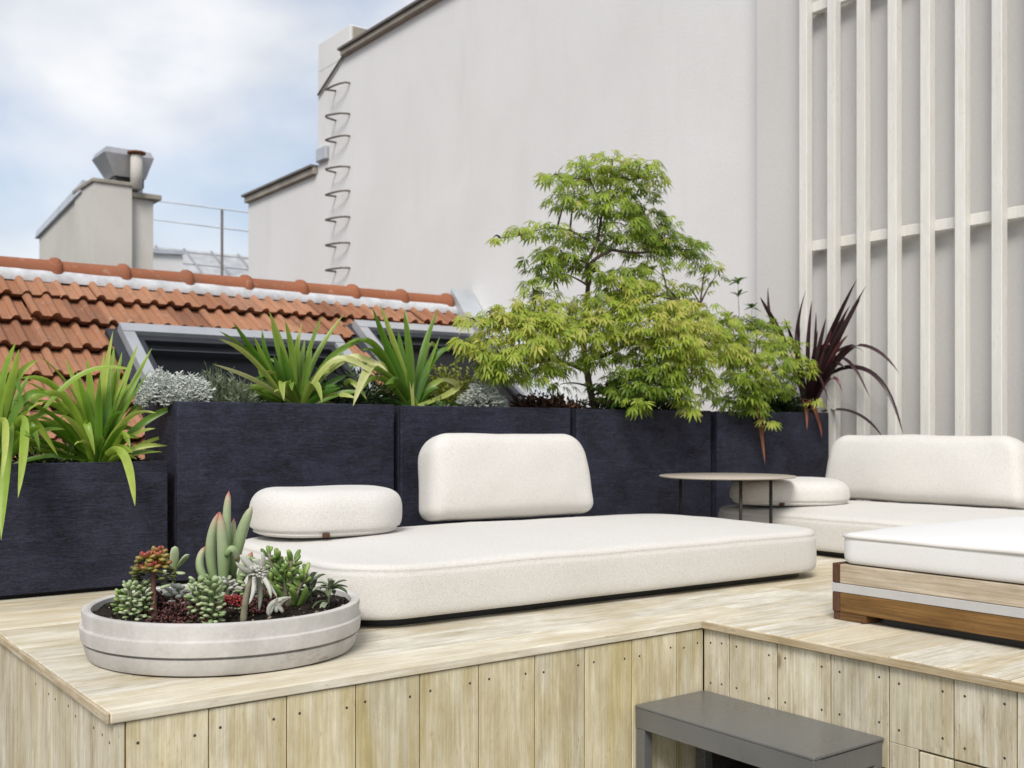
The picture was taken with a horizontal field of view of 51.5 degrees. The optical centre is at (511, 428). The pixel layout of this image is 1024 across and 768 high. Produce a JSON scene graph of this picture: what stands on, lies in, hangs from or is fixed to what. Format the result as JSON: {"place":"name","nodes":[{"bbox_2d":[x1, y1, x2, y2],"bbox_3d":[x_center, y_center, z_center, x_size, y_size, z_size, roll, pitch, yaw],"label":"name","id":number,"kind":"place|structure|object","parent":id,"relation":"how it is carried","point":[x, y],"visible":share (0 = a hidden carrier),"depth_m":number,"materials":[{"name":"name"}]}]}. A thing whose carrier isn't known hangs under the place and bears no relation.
{"place":"outdoors","nodes":[
{"label":"outdoors","id":0,"kind":"place"},
{"bbox_2d":[35,146,161,269],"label":"chimney block","id":1,"kind":"structure","parent":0,"point":[107,219],"depth_m":15.40,"materials":[{"name":"stone"}]},
{"bbox_2d":[153,245,247,276],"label":"slate building","id":2,"kind":"structure","parent":0,"point":[176,260],"depth_m":20.32,"materials":[{"name":"metal"}]},
{"bbox_2d":[153,201,247,274],"bbox_3d":[-5.763,-3.586,19.998,2.113,1.483,0.046,0,0,0],"label":"roof railing","id":3,"kind":"object","parent":2,"relation":"on","point":[221,227],"visible":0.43,"depth_m":19.99,"materials":[{"name":"metal"}]},
{"bbox_2d":[0,0,414,258],"label":"sky","id":4,"kind":"structure","parent":0,"point":[222,97],"materials":[{"name":"white"}]},
{"bbox_2d":[0,256,554,460],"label":"tiled roof building","id":5,"kind":"structure","parent":0,"point":[56,313],"depth_m":7.37,"materials":[{"name":"tile"}]},
{"bbox_2d":[105,322,381,417],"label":"roof window","id":6,"kind":"structure","parent":5,"relation":"in","point":[174,348],"depth_m":6.99,"materials":[{"name":"grey glass"}]},
{"bbox_2d":[342,320,531,406],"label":"roof window","id":7,"kind":"structure","parent":5,"relation":"in","point":[362,328],"depth_m":8.22,"materials":[{"name":"grey glass"}]},
{"bbox_2d":[703,646,744,767],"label":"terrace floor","id":8,"kind":"structure","parent":0,"point":[719,761],"depth_m":3.34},
{"bbox_2d":[0,555,1023,767],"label":"wooden platform","id":9,"kind":"structure","parent":8,"relation":"on","point":[569,686],"depth_m":2.62,"materials":[{"name":"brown wood"}]},
{"bbox_2d":[0,459,167,599],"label":"planter box","id":10,"kind":"object","parent":9,"relation":"on","point":[75,527],"visible":0.81,"depth_m":3.54,"materials":[{"name":"black wood"}]},
{"bbox_2d":[0,343,94,536],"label":"strap leaf plant","id":11,"kind":"object","parent":10,"relation":"in","point":[19,432],"visible":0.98,"depth_m":3.52,"materials":[{"name":"green plant"}]},
{"bbox_2d":[11,436,150,463],"bbox_3d":[-1.560,0.091,3.755,0.605,0.153,0.232,0,0,-37],"label":"filler plant","id":12,"kind":"object","parent":10,"relation":"in","point":[48,460],"visible":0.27,"depth_m":3.68,"materials":[{"name":"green plant"}]},
{"bbox_2d":[10,332,167,504],"bbox_3d":[-1.468,-0.052,3.737,0.628,0.599,0.528,0,0,11],"label":"strap leaf plant","id":13,"kind":"object","parent":10,"relation":"in","point":[93,430],"visible":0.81,"depth_m":3.73,"materials":[{"name":"green plant"}]},
{"bbox_2d":[79,582,360,676],"bbox_3d":[-0.720,0.489,2.663,0.679,0.118,0.678,0,0,-37],"label":"concrete bowl","id":14,"kind":"object","parent":9,"relation":"on","point":[306,633],"visible":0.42,"depth_m":2.38,"materials":[{"name":"concrete"}]},
{"bbox_2d":[110,588,129,613],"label":"sedum plant","id":15,"kind":"object","parent":14,"relation":"on","point":[116,599],"visible":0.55,"depth_m":2.55,"materials":[{"name":"green plant"}]},
{"bbox_2d":[118,579,157,620],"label":"sedum plant","id":16,"kind":"object","parent":14,"relation":"in","point":[129,586],"visible":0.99,"depth_m":2.48,"materials":[{"name":"green plant"}]},
{"bbox_2d":[129,546,176,616],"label":"jade plant","id":17,"kind":"object","parent":14,"relation":"in","point":[155,559],"visible":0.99,"depth_m":2.49,"materials":[{"name":"red plant"}]},
{"bbox_2d":[125,590,184,614],"bbox_3d":[-0.854,0.413,2.560,0.162,0.059,0.115,0,0,-37],"label":"brown sedum","id":18,"kind":"object","parent":14,"relation":"on","point":[161,603],"visible":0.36,"depth_m":2.54,"materials":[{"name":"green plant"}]},
{"bbox_2d":[160,546,189,598],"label":"jade sprig","id":19,"kind":"object","parent":14,"relation":"on","point":[174,557],"visible":0.71,"depth_m":2.70,"materials":[{"name":"green plant"}]},
{"bbox_2d":[163,583,191,613],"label":"sedum plant","id":20,"kind":"object","parent":14,"relation":"in","point":[178,590],"visible":0.53,"depth_m":2.57,"materials":[{"name":"silver plant"}]},
{"bbox_2d":[145,598,221,623],"bbox_3d":[-0.751,0.415,2.443,0.177,0.055,0.127,0,0,-37],"label":"brown sedum","id":21,"kind":"object","parent":14,"relation":"on","point":[174,611],"visible":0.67,"depth_m":2.41,"materials":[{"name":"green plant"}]},
{"bbox_2d":[184,574,226,622],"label":"sedum plant","id":22,"kind":"object","parent":14,"relation":"in","point":[203,588],"visible":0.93,"depth_m":2.42,"materials":[{"name":"green plant"}]},
{"bbox_2d":[195,491,252,589],"bbox_3d":[-0.725,0.290,2.725,0.102,0.260,0.154,0,0,-58],"label":"finger succulent","id":23,"kind":"object","parent":14,"relation":"in","point":[231,539],"visible":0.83,"depth_m":2.70,"materials":[{"name":"green plant"}]},
{"bbox_2d":[218,575,238,604],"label":"sedum plant","id":24,"kind":"object","parent":14,"relation":"on","point":[229,583],"visible":0.48,"depth_m":2.67,"materials":[{"name":"silver plant"}]},
{"bbox_2d":[216,593,242,609],"bbox_3d":[-0.662,0.408,2.520,0.077,0.032,0.074,0,0,-37],"label":"red sedum","id":25,"kind":"object","parent":14,"relation":"in","point":[234,599],"visible":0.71,"depth_m":2.50,"materials":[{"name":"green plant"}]},
{"bbox_2d":[235,556,256,608],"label":"sedum plant","id":26,"kind":"object","parent":14,"relation":"on","point":[243,585],"visible":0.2,"depth_m":2.61,"materials":[{"name":"green plant"}]},
{"bbox_2d":[236,552,276,621],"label":"silver succulent","id":27,"kind":"object","parent":14,"relation":"on","point":[256,572],"visible":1,"depth_m":2.44,"materials":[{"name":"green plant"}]},
{"bbox_2d":[255,559,270,597],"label":"sedum plant","id":28,"kind":"object","parent":14,"relation":"on","point":[268,567],"visible":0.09,"depth_m":2.74,"materials":[{"name":"green plant"}]},
{"bbox_2d":[247,588,287,614],"bbox_3d":[-0.594,0.411,2.560,0.115,0.062,0.082,0,0,-37],"label":"brown sedum","id":29,"kind":"object","parent":14,"relation":"on","point":[253,606],"visible":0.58,"depth_m":2.54,"materials":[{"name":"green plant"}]},
{"bbox_2d":[266,597,290,615],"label":"silver succulent","id":30,"kind":"object","parent":14,"relation":"on","point":[276,603],"visible":1,"depth_m":2.41,"materials":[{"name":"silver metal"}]},
{"bbox_2d":[260,545,311,607],"bbox_3d":[-0.560,0.372,2.635,0.128,0.166,0.183,0,0,-17],"label":"green jade","id":31,"kind":"object","parent":14,"relation":"on","point":[285,580],"visible":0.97,"depth_m":2.63,"materials":[{"name":"green plant"}]},
{"bbox_2d":[298,572,331,602],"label":"silver sprig","id":32,"kind":"object","parent":14,"relation":"on","point":[311,584],"visible":0.66,"depth_m":2.70,"materials":[{"name":"grey plant"}]},
{"bbox_2d":[313,578,347,607],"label":"silver sprig","id":33,"kind":"object","parent":14,"relation":"on","point":[331,585],"visible":0.98,"depth_m":2.65,"materials":[{"name":"grey plant"}]},
{"bbox_2d":[145,401,393,583],"bbox_3d":[-0.934,0.226,4.149,0.881,0.647,0.360,0,0,-37],"label":"planter box","id":34,"kind":"object","parent":9,"relation":"on","point":[212,454],"visible":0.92,"depth_m":3.91,"materials":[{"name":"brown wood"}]},
{"bbox_2d":[133,366,215,407],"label":"silver bush","id":35,"kind":"object","parent":34,"relation":"on","point":[180,386],"visible":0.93,"depth_m":3.82,"materials":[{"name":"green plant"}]},
{"bbox_2d":[189,361,262,402],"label":"lavender bush","id":36,"kind":"object","parent":34,"relation":"on","point":[223,393],"visible":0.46,"depth_m":3.98,"materials":[{"name":"green plant"}]},
{"bbox_2d":[254,390,283,402],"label":"filler plant","id":37,"kind":"object","parent":34,"relation":"on","point":[263,400],"visible":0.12,"depth_m":4.15,"materials":[{"name":"green plant"}]},
{"bbox_2d":[214,312,374,403],"bbox_3d":[-0.838,-0.259,4.093,0.475,0.419,0.588,0,0,16],"label":"strap leaf plant","id":38,"kind":"object","parent":34,"relation":"in","point":[286,379],"visible":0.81,"depth_m":4.16,"materials":[{"name":"green plant"}]},
{"bbox_2d":[309,354,408,405],"bbox_3d":[-0.681,-0.181,4.430,0.597,0.278,0.300,0,0,-37],"label":"filler plant","id":39,"kind":"object","parent":34,"relation":"in","point":[373,398],"visible":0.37,"depth_m":4.42,"materials":[{"name":"green plant"}]},
{"bbox_2d":[394,406,569,526],"bbox_3d":[-0.199,0.227,4.701,0.893,0.644,0.360,0,0,-37],"label":"planter box","id":40,"kind":"object","parent":9,"relation":"on","point":[416,428],"visible":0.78,"depth_m":4.41,"materials":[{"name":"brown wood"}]},
{"bbox_2d":[328,305,459,405],"bbox_3d":[-0.530,-0.287,4.470,0.346,0.473,0.614,0,0,43],"label":"strap leaf plant","id":41,"kind":"object","parent":40,"relation":"in","point":[395,365],"visible":0.79,"depth_m":4.48,"materials":[{"name":"green plant"}]},
{"bbox_2d":[423,393,450,405],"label":"filler plant","id":42,"kind":"object","parent":40,"relation":"on","point":[445,404],"visible":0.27,"depth_m":4.55,"materials":[{"name":"green plant"}]},
{"bbox_2d":[427,360,488,406],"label":"lime shrub","id":43,"kind":"object","parent":40,"relation":"on","point":[445,386],"visible":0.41,"depth_m":4.69,"materials":[{"name":"green plant"}]},
{"bbox_2d":[453,377,508,406],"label":"silver bush","id":44,"kind":"object","parent":40,"relation":"on","point":[479,396],"visible":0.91,"depth_m":4.62,"materials":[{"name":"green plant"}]},
{"bbox_2d":[508,388,590,408],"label":"brown plant","id":45,"kind":"object","parent":40,"relation":"on","point":[532,401],"visible":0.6,"depth_m":4.89,"materials":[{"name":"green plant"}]},
{"bbox_2d":[237,514,816,625],"bbox_3d":[0.105,0.446,3.785,2.004,0.208,0.983,0,0,-35],"label":"daybed","id":46,"kind":"object","parent":9,"relation":"on","point":[412,574],"visible":0.81,"depth_m":3.34,"materials":[{"name":"fabric"}]},
{"bbox_2d":[249,485,401,537],"bbox_3d":[-0.631,0.274,3.616,0.511,0.156,0.428,0,0,-31],"label":"round pillow","id":47,"kind":"object","parent":46,"relation":"on","point":[328,511],"visible":1,"depth_m":3.43,"materials":[{"name":"fabric"}]},
{"bbox_2d":[418,433,592,520],"bbox_3d":[-0.017,0.189,4.259,0.764,0.346,0.219,0,0,-32],"label":"back cushion","id":48,"kind":"object","parent":46,"relation":"on","point":[469,476],"visible":1,"depth_m":4.14,"materials":[{"name":"fabric"}]},
{"bbox_2d":[570,409,710,516],"bbox_3d":[0.544,0.228,5.258,0.891,0.642,0.360,0,0,-37],"label":"planter box","id":49,"kind":"object","parent":9,"relation":"on","point":[629,462],"visible":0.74,"depth_m":5.10,"materials":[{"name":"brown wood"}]},
{"bbox_2d":[446,150,746,421],"bbox_3d":[0.443,-0.698,5.065,1.788,1.359,0.758,0,0,-37],"label":"maple tree","id":50,"kind":"object","parent":49,"relation":"in","point":[688,351],"visible":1,"depth_m":5.01,"materials":[{"name":"green plant"}]},
{"bbox_2d":[583,382,689,409],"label":"filler plant","id":51,"kind":"object","parent":49,"relation":"on","point":[662,405],"visible":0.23,"depth_m":5.34,"materials":[{"name":"brown plant"}]},
{"bbox_2d":[659,473,796,523],"bbox_3d":[0.970,0.379,4.790,0.608,0.340,0.608,0,0,-37],"label":"side table","id":52,"kind":"object","parent":9,"relation":"on","point":[741,477],"visible":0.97,"depth_m":4.70,"materials":[{"name":"brown metal"}]},
{"bbox_2d":[711,411,828,517],"bbox_3d":[1.304,0.229,5.828,0.917,0.640,0.360,0,0,-37],"label":"planter box","id":53,"kind":"object","parent":9,"relation":"on","point":[795,446],"visible":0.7,"depth_m":5.64,"materials":[{"name":"black stone"}]},
{"bbox_2d":[722,277,760,398],"bbox_3d":[1.278,-0.448,5.928,0.304,0.806,0.122,0,0,-37],"label":"young shrub","id":54,"kind":"object","parent":53,"relation":"on","point":[737,280],"visible":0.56,"depth_m":5.90,"materials":[{"name":"green plant"}]},
{"bbox_2d":[707,314,827,431],"bbox_3d":[1.293,-0.310,5.703,0.843,0.658,0.575,0,0,-37],"label":"maple tree","id":55,"kind":"object","parent":53,"relation":"on","point":[758,396],"visible":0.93,"depth_m":5.54,"materials":[{"name":"green plant"}]},
{"bbox_2d":[740,382,817,411],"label":"filler plant","id":56,"kind":"object","parent":53,"relation":"on","point":[792,405],"visible":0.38,"depth_m":5.97,"materials":[{"name":"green plant"}]},
{"bbox_2d":[756,399,821,460],"bbox_3d":[1.489,0.010,5.716,0.521,0.346,0.060,0,0,-39],"label":"dry leaf spray","id":57,"kind":"object","parent":53,"relation":"attached to","point":[806,416],"visible":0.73,"depth_m":5.80,"materials":[{"name":"plant"}]},
{"bbox_2d":[718,500,1023,557],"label":"daybed","id":58,"kind":"object","parent":9,"relation":"on","point":[829,525],"visible":0.39,"depth_m":4.54,"materials":[{"name":"fabric"}]},
{"bbox_2d":[730,477,849,505],"bbox_3d":[1.310,0.290,5.020,0.549,0.125,0.424,0,0,1],"label":"round pillow","id":59,"kind":"object","parent":58,"relation":"on","point":[810,491],"visible":0.77,"depth_m":4.83,"materials":[{"name":"fabric"}]},
{"bbox_2d":[825,434,1023,508],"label":"back cushion","id":60,"kind":"object","parent":58,"relation":"on","point":[977,471],"visible":0.87,"depth_m":4.94,"materials":[{"name":"fabric"}]},
{"bbox_2d":[832,517,1023,647],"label":"wooden ottoman","id":61,"kind":"object","parent":9,"relation":"on","point":[964,579],"visible":1,"depth_m":2.83,"materials":[{"name":"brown wood"}]},
{"bbox_2d":[635,690,883,767],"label":"step stool","id":62,"kind":"object","parent":8,"relation":"on","point":[706,723],"visible":1,"depth_m":2.67,"materials":[{"name":"metal"}]},
{"bbox_2d":[760,281,902,434],"bbox_3d":[1.832,-0.384,5.894,0.801,0.863,0.417,0,0,38],"label":"cordyline plant","id":63,"kind":"object","parent":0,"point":[824,355],"visible":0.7,"depth_m":5.89,"materials":[{"name":"purple plant"}]},
{"label":"ground","id":64,"kind":"structure","parent":0,"visible":0},
{"bbox_2d":[241,0,756,410],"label":"white building","id":65,"kind":"structure","parent":64,"relation":"on","point":[463,123],"depth_m":8.96,"materials":[{"name":"paint"}]},
{"bbox_2d":[317,56,343,95],"bbox_3d":[-1.956,-3.837,11.492,0.028,0.308,0.640,0,0,-37],"label":"lightning rod cable","id":66,"kind":"object","parent":65,"relation":"attached to","point":[330,75],"visible":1,"depth_m":11.49,"materials":[{"name":"metal"}]},
{"bbox_2d":[325,81,349,272],"bbox_3d":[-1.845,-2.671,11.286,0.172,1.971,0.338,0,0,-37],"label":"wall ladder","id":67,"kind":"object","parent":65,"relation":"attached to","point":[329,193],"depth_m":11.24,"materials":[{"name":"metal"}]},
{"bbox_2d":[757,0,1023,509],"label":"terrace wall","id":68,"kind":"structure","parent":64,"relation":"on","point":[778,150],"depth_m":5.81,"materials":[{"name":"white paint"}]},
{"bbox_2d":[799,0,1023,508],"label":"trellis","id":69,"kind":"object","parent":68,"relation":"attached to","point":[999,215],"visible":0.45,"depth_m":5.71,"materials":[{"name":"paint"}]}
]}

